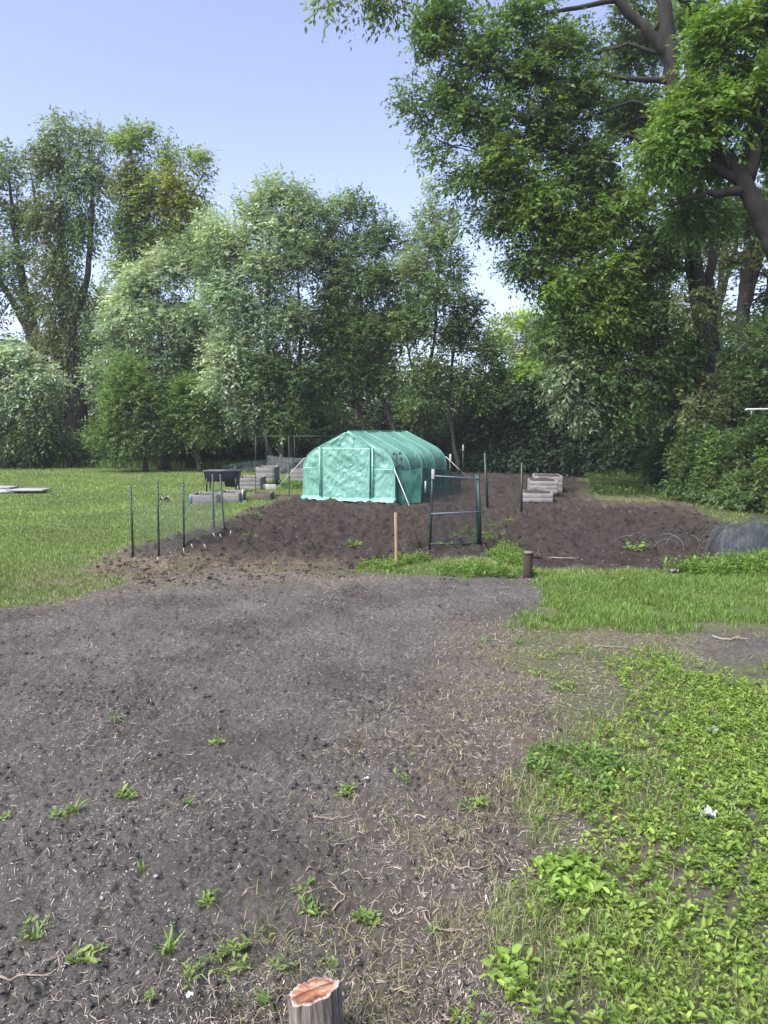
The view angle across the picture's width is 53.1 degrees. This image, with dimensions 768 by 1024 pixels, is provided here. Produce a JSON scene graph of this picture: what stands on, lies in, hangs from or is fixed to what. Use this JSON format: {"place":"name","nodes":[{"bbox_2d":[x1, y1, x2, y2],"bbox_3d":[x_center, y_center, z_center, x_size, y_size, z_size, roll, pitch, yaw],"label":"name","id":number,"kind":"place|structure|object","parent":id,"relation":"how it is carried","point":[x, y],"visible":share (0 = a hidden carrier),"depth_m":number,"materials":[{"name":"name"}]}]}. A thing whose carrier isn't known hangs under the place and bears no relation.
{"place":"outdoors","nodes":[
{"label":"outdoors","id":0,"kind":"place"},
{"bbox_2d":[0,570,565,1023],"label":"tilled soil","id":1,"kind":"structure","parent":0,"point":[144,630],"depth_m":4.66,"materials":[{"name":"grey soil"}]},
{"bbox_2d":[62,941,107,964],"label":"seedling","id":2,"kind":"object","parent":1,"relation":"on","point":[92,958],"visible":1,"depth_m":3.02,"materials":[{"name":"green plant"}]},
{"bbox_2d":[156,922,185,955],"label":"grass tuft","id":3,"kind":"object","parent":1,"relation":"on","point":[168,949],"visible":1,"depth_m":3.08,"materials":[{"name":"green plant"}]},
{"bbox_2d":[176,957,203,990],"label":"seedling","id":4,"kind":"object","parent":1,"relation":"on","point":[190,970],"visible":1,"depth_m":2.95,"materials":[{"name":"green plant"}]},
{"bbox_2d":[194,888,221,908],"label":"seedling","id":5,"kind":"object","parent":1,"relation":"on","point":[204,896],"visible":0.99,"depth_m":3.40,"materials":[{"name":"green plant"}]},
{"bbox_2d":[200,934,252,982],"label":"seedling","id":6,"kind":"object","parent":1,"relation":"on","point":[241,945],"visible":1,"depth_m":3.04,"materials":[{"name":"green plant"}]},
{"bbox_2d":[0,573,554,1023],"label":"chips","id":7,"kind":"object","parent":1,"relation":"on","point":[256,825],"visible":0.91,"depth_m":4.15,"materials":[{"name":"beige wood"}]},
{"bbox_2d":[297,891,327,916],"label":"seedling","id":8,"kind":"object","parent":1,"relation":"on","point":[310,905],"visible":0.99,"depth_m":3.35,"materials":[{"name":"green plant"}]},
{"bbox_2d":[287,976,343,1023],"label":"tree stump","id":9,"kind":"object","parent":1,"relation":"on","point":[315,1000],"visible":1,"depth_m":2.57,"materials":[{"name":"grey wood"}]},
{"bbox_2d":[348,906,383,928],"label":"seedling","id":10,"kind":"object","parent":1,"relation":"on","point":[368,917],"visible":1,"depth_m":3.27,"materials":[{"name":"green plant"}]},
{"bbox_2d":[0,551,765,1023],"bbox_3d":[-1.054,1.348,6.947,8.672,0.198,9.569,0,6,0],"label":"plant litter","id":11,"kind":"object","parent":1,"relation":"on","point":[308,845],"visible":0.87,"depth_m":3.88,"materials":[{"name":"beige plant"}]},
{"bbox_2d":[460,792,490,812],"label":"seedling","id":12,"kind":"object","parent":1,"relation":"on","point":[480,799],"visible":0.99,"depth_m":4.25,"materials":[{"name":"green plant"}]},
{"bbox_2d":[480,943,542,998],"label":"weed clump","id":13,"kind":"object","parent":1,"relation":"on","point":[516,948],"visible":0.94,"depth_m":2.94,"materials":[{"name":"green plant"}]},
{"bbox_2d":[523,551,541,578],"bbox_3d":[2.082,0.788,10.821,0.249,0.474,0.140,0,6,0],"label":"iron pipe stub","id":14,"kind":"object","parent":1,"relation":"on","point":[529,556],"visible":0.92,"depth_m":10.77,"materials":[{"name":"metal"}]},
{"bbox_2d":[520,736,640,792],"bbox_3d":[1.198,1.550,4.737,0.739,0.116,0.757,0,6,0],"label":"weed clump","id":15,"kind":"object","parent":1,"relation":"on","point":[530,758],"visible":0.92,"depth_m":4.73,"materials":[{"name":"green plant"}]},
{"bbox_2d":[499,567,767,634],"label":"grass strip","id":16,"kind":"object","parent":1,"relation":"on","point":[633,611],"depth_m":9.15,"materials":[{"name":"green plant"}]},
{"bbox_2d":[0,456,767,1023],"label":"lawn","id":17,"kind":"structure","parent":0,"point":[754,652],"depth_m":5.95,"materials":[{"name":"plant"}]},
{"bbox_2d":[0,486,51,493],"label":"board pile","id":18,"kind":"object","parent":17,"relation":"on","point":[7,489],"visible":1,"depth_m":24.76,"materials":[{"name":"white wood"}]},
{"bbox_2d":[12,105,123,448],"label":"tall tree","id":19,"kind":"object","parent":17,"relation":"on","point":[71,303],"visible":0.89,"depth_m":42.23,"materials":[{"name":"green plant"}]},
{"bbox_2d":[71,210,230,469],"bbox_3d":[-11.430,-8.457,38.235,8.588,12.756,5.123,0,6,0],"label":"silver leaved tree","id":20,"kind":"object","parent":17,"relation":"on","point":[178,348],"visible":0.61,"depth_m":37.58,"materials":[{"name":"green plant"}]},
{"bbox_2d":[149,366,248,471],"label":"tree","id":21,"kind":"object","parent":17,"relation":"on","point":[200,430],"visible":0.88,"depth_m":36.29,"materials":[{"name":"green plant"}]},
{"bbox_2d":[189,491,223,503],"bbox_3d":[-5.028,-0.412,21.887,0.770,0.270,1.035,0,6,0],"label":"raised bed","id":22,"kind":"object","parent":17,"relation":"on","point":[202,496],"visible":0.6,"depth_m":21.38,"materials":[{"name":"grey wood"}]},
{"bbox_2d":[202,470,241,491],"bbox_3d":[-5.271,-0.999,25.163,1.179,0.748,0.640,0,6,0],"label":"elevated planter","id":23,"kind":"object","parent":17,"relation":"on","point":[230,478],"visible":0.85,"depth_m":24.89,"materials":[{"name":"grey plastic"}]},
{"bbox_2d":[218,490,245,501],"bbox_3d":[-4.385,-0.466,22.245,0.605,0.290,1.035,0,6,0],"label":"raised bed","id":24,"kind":"object","parent":17,"relation":"on","point":[232,495],"visible":0.78,"depth_m":21.74,"materials":[{"name":"grey wood"}]},
{"bbox_2d":[237,475,265,489],"bbox_3d":[-4.645,-1.040,27.003,0.834,0.430,1.235,0,6,0],"label":"raised bed","id":25,"kind":"object","parent":17,"relation":"on","point":[247,482],"visible":0.79,"depth_m":26.40,"materials":[{"name":"grey wood"}]},
{"bbox_2d":[252,491,273,500],"bbox_3d":[-3.560,-0.476,22.663,0.565,0.230,0.735,0,6,0],"label":"raised bed","id":26,"kind":"object","parent":17,"relation":"on","point":[262,495],"visible":0.94,"depth_m":22.30,"materials":[{"name":"brown wood"}]},
{"bbox_2d":[177,160,349,472],"bbox_3d":[-5.490,-8.756,35.278,7.916,14.035,4.544,0,6,0],"label":"silver leaved tree","id":27,"kind":"object","parent":17,"relation":"on","point":[232,356],"visible":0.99,"depth_m":34.65,"materials":[{"name":"green plant"}]},
{"bbox_2d":[256,465,279,483],"bbox_3d":[-4.351,-1.370,28.811,0.703,0.697,1.435,0,6,0],"label":"raised bed","id":28,"kind":"object","parent":17,"relation":"on","point":[266,471],"visible":0.83,"depth_m":28.11,"materials":[{"name":"grey wood"}]},
{"bbox_2d":[255,435,338,479],"bbox_3d":[-3.461,-2.187,31.334,3.109,1.840,2.669,0,6,0],"label":"netting cage","id":29,"kind":"object","parent":17,"relation":"on","point":[294,436],"visible":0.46,"depth_m":32.50,"materials":[{"name":"green paint"}]},
{"bbox_2d":[279,179,433,431],"bbox_3d":[-1.073,-8.491,35.778,7.663,13.394,4.546,0,6,0],"label":"silver leaved tree","id":30,"kind":"object","parent":17,"relation":"on","point":[369,332],"visible":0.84,"depth_m":35.15,"materials":[{"name":"green plant"}]},
{"bbox_2d":[482,303,545,370],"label":"distant tree","id":31,"kind":"object","parent":17,"relation":"on","point":[513,323],"visible":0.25,"depth_m":56.29,"materials":[{"name":"green plant"}]},
{"bbox_2d":[347,615,750,1023],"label":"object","id":32,"kind":"object","parent":17,"relation":"on","point":[459,980],"visible":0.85,"depth_m":3.64,"materials":[{"name":"brown plant"}]},
{"bbox_2d":[447,641,767,1023],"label":"ground cover","id":33,"kind":"object","parent":17,"relation":"on","point":[740,721],"visible":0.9,"depth_m":3.76,"materials":[{"name":"green plant"}]},
{"bbox_2d":[529,851,614,910],"bbox_3d":[0.873,1.670,3.539,0.338,0.123,0.429,-1,6,-13],"label":"weed clump","id":34,"kind":"object","parent":33,"relation":"on","point":[595,888],"visible":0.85,"depth_m":3.52,"materials":[{"name":"green plant"}]},
{"bbox_2d":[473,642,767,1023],"bbox_3d":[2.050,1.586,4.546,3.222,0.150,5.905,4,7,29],"label":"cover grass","id":35,"kind":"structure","parent":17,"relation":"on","point":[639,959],"depth_m":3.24,"materials":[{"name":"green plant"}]},
{"bbox_2d":[582,470,689,499],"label":"rough weeds","id":36,"kind":"object","parent":17,"relation":"on","point":[619,484],"visible":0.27,"depth_m":25.18,"materials":[{"name":"green plant"}]},
{"bbox_2d":[641,318,730,445],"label":"woodland tree","id":37,"kind":"object","parent":17,"relation":"on","point":[680,401],"visible":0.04,"depth_m":32.17,"materials":[{"name":"green plant"}]},
{"bbox_2d":[715,306,767,430],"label":"woodland tree","id":38,"kind":"object","parent":17,"relation":"on","point":[760,333],"visible":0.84,"depth_m":28.41,"materials":[{"name":"green plant"}]},
{"bbox_2d":[0,0,767,422],"label":"sky","id":39,"kind":"structure","parent":0,"point":[245,80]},
{"bbox_2d":[299,0,491,49],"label":"overhanging branch","id":40,"kind":"object","parent":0,"point":[374,14],"visible":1,"depth_m":8.50,"materials":[{"name":"green plant"}]},
{"bbox_2d":[75,469,761,585],"bbox_3d":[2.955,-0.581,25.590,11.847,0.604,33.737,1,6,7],"label":"garden soil","id":41,"kind":"structure","parent":0,"point":[618,517],"depth_m":14.97,"materials":[{"name":"brown soil"}]},
{"bbox_2d":[129,474,224,556],"bbox_3d":[-3.591,0.016,14.214,0.495,1.409,3.676,1,6,8],"label":"garden fence","id":42,"kind":"object","parent":41,"relation":"on","point":[184,516],"visible":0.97,"depth_m":13.41,"materials":[{"name":"grey metal"}]},
{"bbox_2d":[274,431,474,505],"bbox_3d":[-0.635,-1.542,24.131,5.773,2.004,6.104,3,7,23],"label":"greenhouse","id":43,"kind":"object","parent":41,"relation":"on","point":[355,466],"visible":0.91,"depth_m":21.95,"materials":[{"name":"teal plastic"}]},
{"bbox_2d":[319,447,372,499],"bbox_3d":[-1.092,-1.085,21.830,1.710,1.500,0.083,3,7,23],"label":"door panel","id":44,"kind":"structure","parent":43,"relation":"in","point":[354,480],"depth_m":21.83,"materials":[{"name":"teal plastic"}]},
{"bbox_2d":[124,482,716,583],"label":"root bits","id":45,"kind":"object","parent":41,"relation":"on","point":[400,544],"visible":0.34,"depth_m":12.68,"materials":[{"name":"brown plant"}]},
{"bbox_2d":[391,445,463,503],"bbox_3d":[2.211,-1.317,25.750,1.204,1.692,9.536,2,7,18],"label":"netting fence","id":46,"kind":"object","parent":41,"relation":"on","point":[416,486],"visible":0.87,"depth_m":21.47,"materials":[{"name":"green paint"}]},
{"bbox_2d":[356,538,536,577],"bbox_3d":[1.266,0.758,11.624,3.026,0.321,2.080,-3,7,-25],"label":"weed strip","id":47,"kind":"object","parent":41,"relation":"on","point":[513,557],"visible":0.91,"depth_m":11.61,"materials":[{"name":"green plant"}]},
{"bbox_2d":[382,168,517,473],"bbox_3d":[2.965,-8.361,34.277,6.261,13.410,4.079,0,6,0],"label":"silver leaved tree","id":48,"kind":"object","parent":41,"relation":"on","point":[476,391],"visible":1,"depth_m":33.90,"materials":[{"name":"green plant"}]},
{"bbox_2d":[523,489,552,502],"bbox_3d":[4.340,-0.441,21.857,0.837,0.404,1.185,1,6,8],"label":"raised bed","id":49,"kind":"object","parent":41,"relation":"on","point":[536,495],"visible":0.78,"depth_m":21.30,"materials":[{"name":"grey wood"}]},
{"bbox_2d":[527,477,557,496],"bbox_3d":[4.790,-0.785,23.278,0.837,0.552,1.185,1,6,8],"label":"raised bed","id":50,"kind":"object","parent":41,"relation":"on","point":[544,483],"visible":0.91,"depth_m":22.71,"materials":[{"name":"grey wood"}]},
{"bbox_2d":[532,473,562,494],"bbox_3d":[5.280,-0.905,24.925,0.877,0.608,1.535,1,6,8],"label":"raised bed","id":51,"kind":"object","parent":41,"relation":"on","point":[558,478],"visible":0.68,"depth_m":24.18,"materials":[{"name":"grey wood"}]},
{"bbox_2d":[615,517,767,556],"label":"netting heap","id":52,"kind":"object","parent":41,"relation":"on","point":[754,537],"visible":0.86,"depth_m":12.68,"materials":[{"name":"grey fabric"}]},
{"bbox_2d":[661,545,767,576],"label":"weed strip","id":53,"kind":"object","parent":41,"relation":"on","point":[727,564],"visible":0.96,"depth_m":11.07,"materials":[{"name":"green plant"}]},
{"label":"ground","id":54,"kind":"structure","parent":0,"visible":0},
{"bbox_2d":[0,135,67,441],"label":"tall tree","id":55,"kind":"object","parent":54,"relation":"on","point":[9,253],"visible":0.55,"depth_m":43.48,"materials":[{"name":"green plant"}]},
{"bbox_2d":[0,335,80,468],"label":"tree","id":56,"kind":"object","parent":54,"relation":"on","point":[32,433],"visible":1,"depth_m":39.18,"materials":[{"name":"green plant"}]},
{"bbox_2d":[17,433,68,467],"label":"undergrowth shrub","id":57,"kind":"object","parent":54,"relation":"on","point":[42,463],"visible":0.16,"depth_m":41.04,"materials":[{"name":"green plant"}]},
{"bbox_2d":[42,432,104,467],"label":"undergrowth shrub","id":58,"kind":"object","parent":54,"relation":"on","point":[74,452],"visible":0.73,"depth_m":40.99,"materials":[{"name":"green plant"}]},
{"bbox_2d":[87,380,123,446],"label":"woodland tree","id":59,"kind":"object","parent":54,"relation":"on","point":[92,412],"visible":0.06,"depth_m":52.78,"materials":[{"name":"green plant"}]},
{"bbox_2d":[77,274,154,424],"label":"woodland tree","id":60,"kind":"object","parent":54,"relation":"on","point":[105,290],"visible":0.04,"depth_m":55.47,"materials":[{"name":"green plant"}]},
{"bbox_2d":[74,344,187,471],"bbox_3d":[-12.105,-4.859,36.747,5.799,6.358,3.804,0,6,0],"label":"tree","id":61,"kind":"object","parent":54,"relation":"on","point":[124,391],"visible":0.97,"depth_m":36.25,"materials":[{"name":"green plant"}]},
{"bbox_2d":[87,113,225,430],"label":"tall tree","id":62,"kind":"object","parent":54,"relation":"on","point":[134,187],"visible":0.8,"depth_m":40.96,"materials":[{"name":"green plant"}]},
{"bbox_2d":[147,427,194,467],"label":"undergrowth shrub","id":63,"kind":"object","parent":54,"relation":"on","point":[178,456],"visible":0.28,"depth_m":41.05,"materials":[{"name":"green plant"}]},
{"bbox_2d":[167,296,243,454],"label":"woodland tree","id":64,"kind":"object","parent":54,"relation":"on","point":[217,321],"visible":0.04,"depth_m":50.21,"materials":[{"name":"green plant"}]},
{"bbox_2d":[180,428,234,468],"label":"undergrowth shrub","id":65,"kind":"object","parent":54,"relation":"on","point":[204,456],"visible":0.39,"depth_m":40.12,"materials":[{"name":"green plant"}]},
{"bbox_2d":[221,426,263,467],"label":"undergrowth shrub","id":66,"kind":"object","parent":54,"relation":"on","point":[239,455],"visible":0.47,"depth_m":39.84,"materials":[{"name":"green plant"}]},
{"bbox_2d":[238,428,301,467],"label":"undergrowth shrub","id":67,"kind":"object","parent":54,"relation":"on","point":[263,449],"visible":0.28,"depth_m":39.74,"materials":[{"name":"green plant"}]},
{"bbox_2d":[271,426,319,467],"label":"undergrowth shrub","id":68,"kind":"object","parent":54,"relation":"on","point":[303,450],"visible":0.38,"depth_m":39.62,"materials":[{"name":"green plant"}]},
{"bbox_2d":[306,425,351,448],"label":"undergrowth shrub","id":69,"kind":"object","parent":54,"relation":"on","point":[325,439],"visible":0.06,"depth_m":38.43,"materials":[{"name":"green plant"}]},
{"bbox_2d":[291,386,374,448],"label":"woodland tree","id":70,"kind":"object","parent":54,"relation":"on","point":[324,424],"visible":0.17,"depth_m":43.10,"materials":[{"name":"green plant"}]},
{"bbox_2d":[45,457,647,485],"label":"tall grass","id":71,"kind":"structure","parent":54,"relation":"on","point":[219,465],"depth_m":39.73,"materials":[{"name":"green plant"}]},
{"bbox_2d":[295,288,411,427],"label":"woodland tree","id":72,"kind":"object","parent":54,"relation":"on","point":[313,346],"visible":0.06,"depth_m":50.76,"materials":[{"name":"green plant"}]},
{"bbox_2d":[321,348,401,432],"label":"woodland tree","id":73,"kind":"object","parent":54,"relation":"on","point":[363,401],"visible":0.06,"depth_m":49.01,"materials":[{"name":"green plant"}]},
{"bbox_2d":[343,365,447,438],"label":"woodland tree","id":74,"kind":"object","parent":54,"relation":"on","point":[380,417],"visible":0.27,"depth_m":42.96,"materials":[{"name":"green plant"}]},
{"bbox_2d":[384,368,470,435],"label":"woodland tree","id":75,"kind":"object","parent":54,"relation":"on","point":[442,401],"visible":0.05,"depth_m":44.53,"materials":[{"name":"green plant"}]},
{"bbox_2d":[409,428,460,468],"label":"undergrowth shrub","id":76,"kind":"object","parent":54,"relation":"on","point":[429,439],"visible":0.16,"depth_m":37.90,"materials":[{"name":"green plant"}]},
{"bbox_2d":[402,394,494,449],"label":"woodland tree","id":77,"kind":"object","parent":54,"relation":"on","point":[445,423],"visible":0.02,"depth_m":41.25,"materials":[{"name":"green plant"}]},
{"bbox_2d":[433,424,465,469],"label":"undergrowth shrub","id":78,"kind":"object","parent":54,"relation":"on","point":[443,443],"visible":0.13,"depth_m":37.59,"materials":[{"name":"green plant"}]},
{"bbox_2d":[428,469,481,549],"bbox_3d":[1.235,0.043,13.287,0.964,1.572,0.078,-1,6,-9],"label":"gate frame","id":79,"kind":"object","parent":54,"relation":"on","point":[477,511],"visible":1,"depth_m":13.27,"materials":[{"name":"green paint"}]},
{"bbox_2d":[437,405,507,472],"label":"thicket","id":80,"kind":"object","parent":54,"relation":"on","point":[466,437],"visible":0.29,"depth_m":36.31,"materials":[{"name":"green plant"}]},
{"bbox_2d":[461,361,537,473],"bbox_3d":[5.602,-3.702,35.671,4.095,6.589,4.082,4,8,34],"label":"thicket","id":81,"kind":"object","parent":54,"relation":"on","point":[503,440],"visible":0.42,"depth_m":35.14,"materials":[{"name":"green plant"}]},
{"bbox_2d":[491,357,566,474],"bbox_3d":[6.620,-3.736,34.757,4.684,6.718,3.944,-2,6,-14],"label":"thicket","id":82,"kind":"object","parent":54,"relation":"on","point":[525,390],"visible":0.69,"depth_m":34.09,"materials":[{"name":"green plant"}]},
{"bbox_2d":[516,301,583,369],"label":"woodland tree","id":83,"kind":"object","parent":54,"relation":"on","point":[534,357],"visible":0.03,"depth_m":37.13,"materials":[{"name":"green plant"}]},
{"bbox_2d":[517,377,601,477],"bbox_3d":[8.148,-3.229,33.788,3.973,6.066,3.748,4,8,36],"label":"thicket","id":84,"kind":"object","parent":54,"relation":"on","point":[555,453],"visible":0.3,"depth_m":33.37,"materials":[{"name":"green plant"}]},
{"bbox_2d":[380,0,750,454],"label":"maple tree","id":85,"kind":"object","parent":54,"relation":"on","point":[613,315],"visible":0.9,"depth_m":22.71,"materials":[{"name":"green plant"}]},
{"bbox_2d":[549,398,645,476],"bbox_3d":[9.381,-2.915,32.968,4.471,5.554,3.762,0,6,0],"label":"thicket","id":86,"kind":"object","parent":54,"relation":"on","point":[591,445],"visible":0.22,"depth_m":32.36,"materials":[{"name":"green plant"}]},
{"bbox_2d":[587,410,675,477],"bbox_3d":[10.444,-2.065,30.970,4.348,4.941,3.994,0,6,0],"label":"thicket","id":87,"kind":"object","parent":54,"relation":"on","point":[622,457],"visible":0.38,"depth_m":30.42,"materials":[{"name":"green plant"}]},
{"bbox_2d":[598,278,688,434],"bbox_3d":[11.863,-6.105,34.576,5.264,9.127,5.237,0,6,0],"label":"woodland tree","id":88,"kind":"object","parent":54,"relation":"on","point":[629,343],"visible":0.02,"depth_m":33.68,"materials":[{"name":"green plant"}]},
{"bbox_2d":[631,413,692,491],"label":"hedge shrub","id":89,"kind":"object","parent":54,"relation":"on","point":[656,474],"visible":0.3,"depth_m":25.71,"materials":[{"name":"green plant"}]},
{"bbox_2d":[632,208,704,436],"bbox_3d":[12.322,-7.532,33.533,4.757,12.331,4.148,0,6,0],"label":"woodland tree","id":90,"kind":"object","parent":54,"relation":"on","point":[659,289],"visible":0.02,"depth_m":32.85,"materials":[{"name":"green plant"}]},
{"bbox_2d":[654,422,724,502],"bbox_3d":[9.201,-1.179,22.202,2.742,2.859,2.450,0,6,0],"label":"hedge shrub","id":91,"kind":"object","parent":54,"relation":"on","point":[682,468],"visible":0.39,"depth_m":22.07,"materials":[{"name":"green plant"}]},
{"bbox_2d":[612,0,767,266],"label":"leaning tree","id":92,"kind":"object","parent":54,"relation":"on","point":[700,115],"visible":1,"depth_m":16.57,"materials":[{"name":"green plant"}]},
{"bbox_2d":[673,452,741,504],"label":"hedge shrub","id":93,"kind":"object","parent":54,"relation":"on","point":[688,491],"visible":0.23,"depth_m":21.20,"materials":[{"name":"green plant"}]},
{"bbox_2d":[668,179,760,358],"bbox_3d":[16.340,-8.940,38.561,6.777,16.123,8.387,0,6,0],"label":"woodland tree","id":94,"kind":"object","parent":54,"relation":"on","point":[722,289],"visible":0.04,"depth_m":36.91,"materials":[{"name":"green plant"}]},
{"bbox_2d":[672,344,767,437],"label":"woodland tree","id":95,"kind":"object","parent":54,"relation":"on","point":[733,416],"visible":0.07,"depth_m":29.87,"materials":[{"name":"green plant"}]},
{"bbox_2d":[685,418,766,505],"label":"hedge shrub","id":96,"kind":"object","parent":54,"relation":"on","point":[711,456],"visible":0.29,"depth_m":21.03,"materials":[{"name":"green plant"}]},
{"bbox_2d":[690,174,767,436],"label":"woodland tree","id":97,"kind":"object","parent":54,"relation":"on","point":[746,280],"visible":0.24,"depth_m":30.05,"materials":[{"name":"green plant"}]},
{"bbox_2d":[692,453,767,513],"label":"hedge shrub","id":98,"kind":"object","parent":54,"relation":"on","point":[744,495],"visible":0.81,"depth_m":19.31,"materials":[{"name":"green plant"}]},
{"bbox_2d":[714,169,767,357],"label":"woodland tree","id":99,"kind":"object","parent":54,"relation":"on","point":[728,275],"visible":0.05,"depth_m":33.13,"materials":[{"name":"green plant"}]},
{"bbox_2d":[715,409,767,485],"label":"hedge shrub","id":100,"kind":"object","parent":54,"relation":"on","point":[753,438],"visible":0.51,"depth_m":20.23,"materials":[{"name":"green plant"}]},
{"bbox_2d":[729,166,767,415],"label":"woodland tree","id":101,"kind":"object","parent":54,"relation":"on","point":[764,269],"visible":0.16,"depth_m":29.59,"materials":[{"name":"green plant"}]},
{"bbox_2d":[741,438,767,514],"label":"hedge shrub","id":102,"kind":"object","parent":54,"relation":"on","point":[764,458],"visible":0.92,"depth_m":18.58,"materials":[{"name":"green plant"}]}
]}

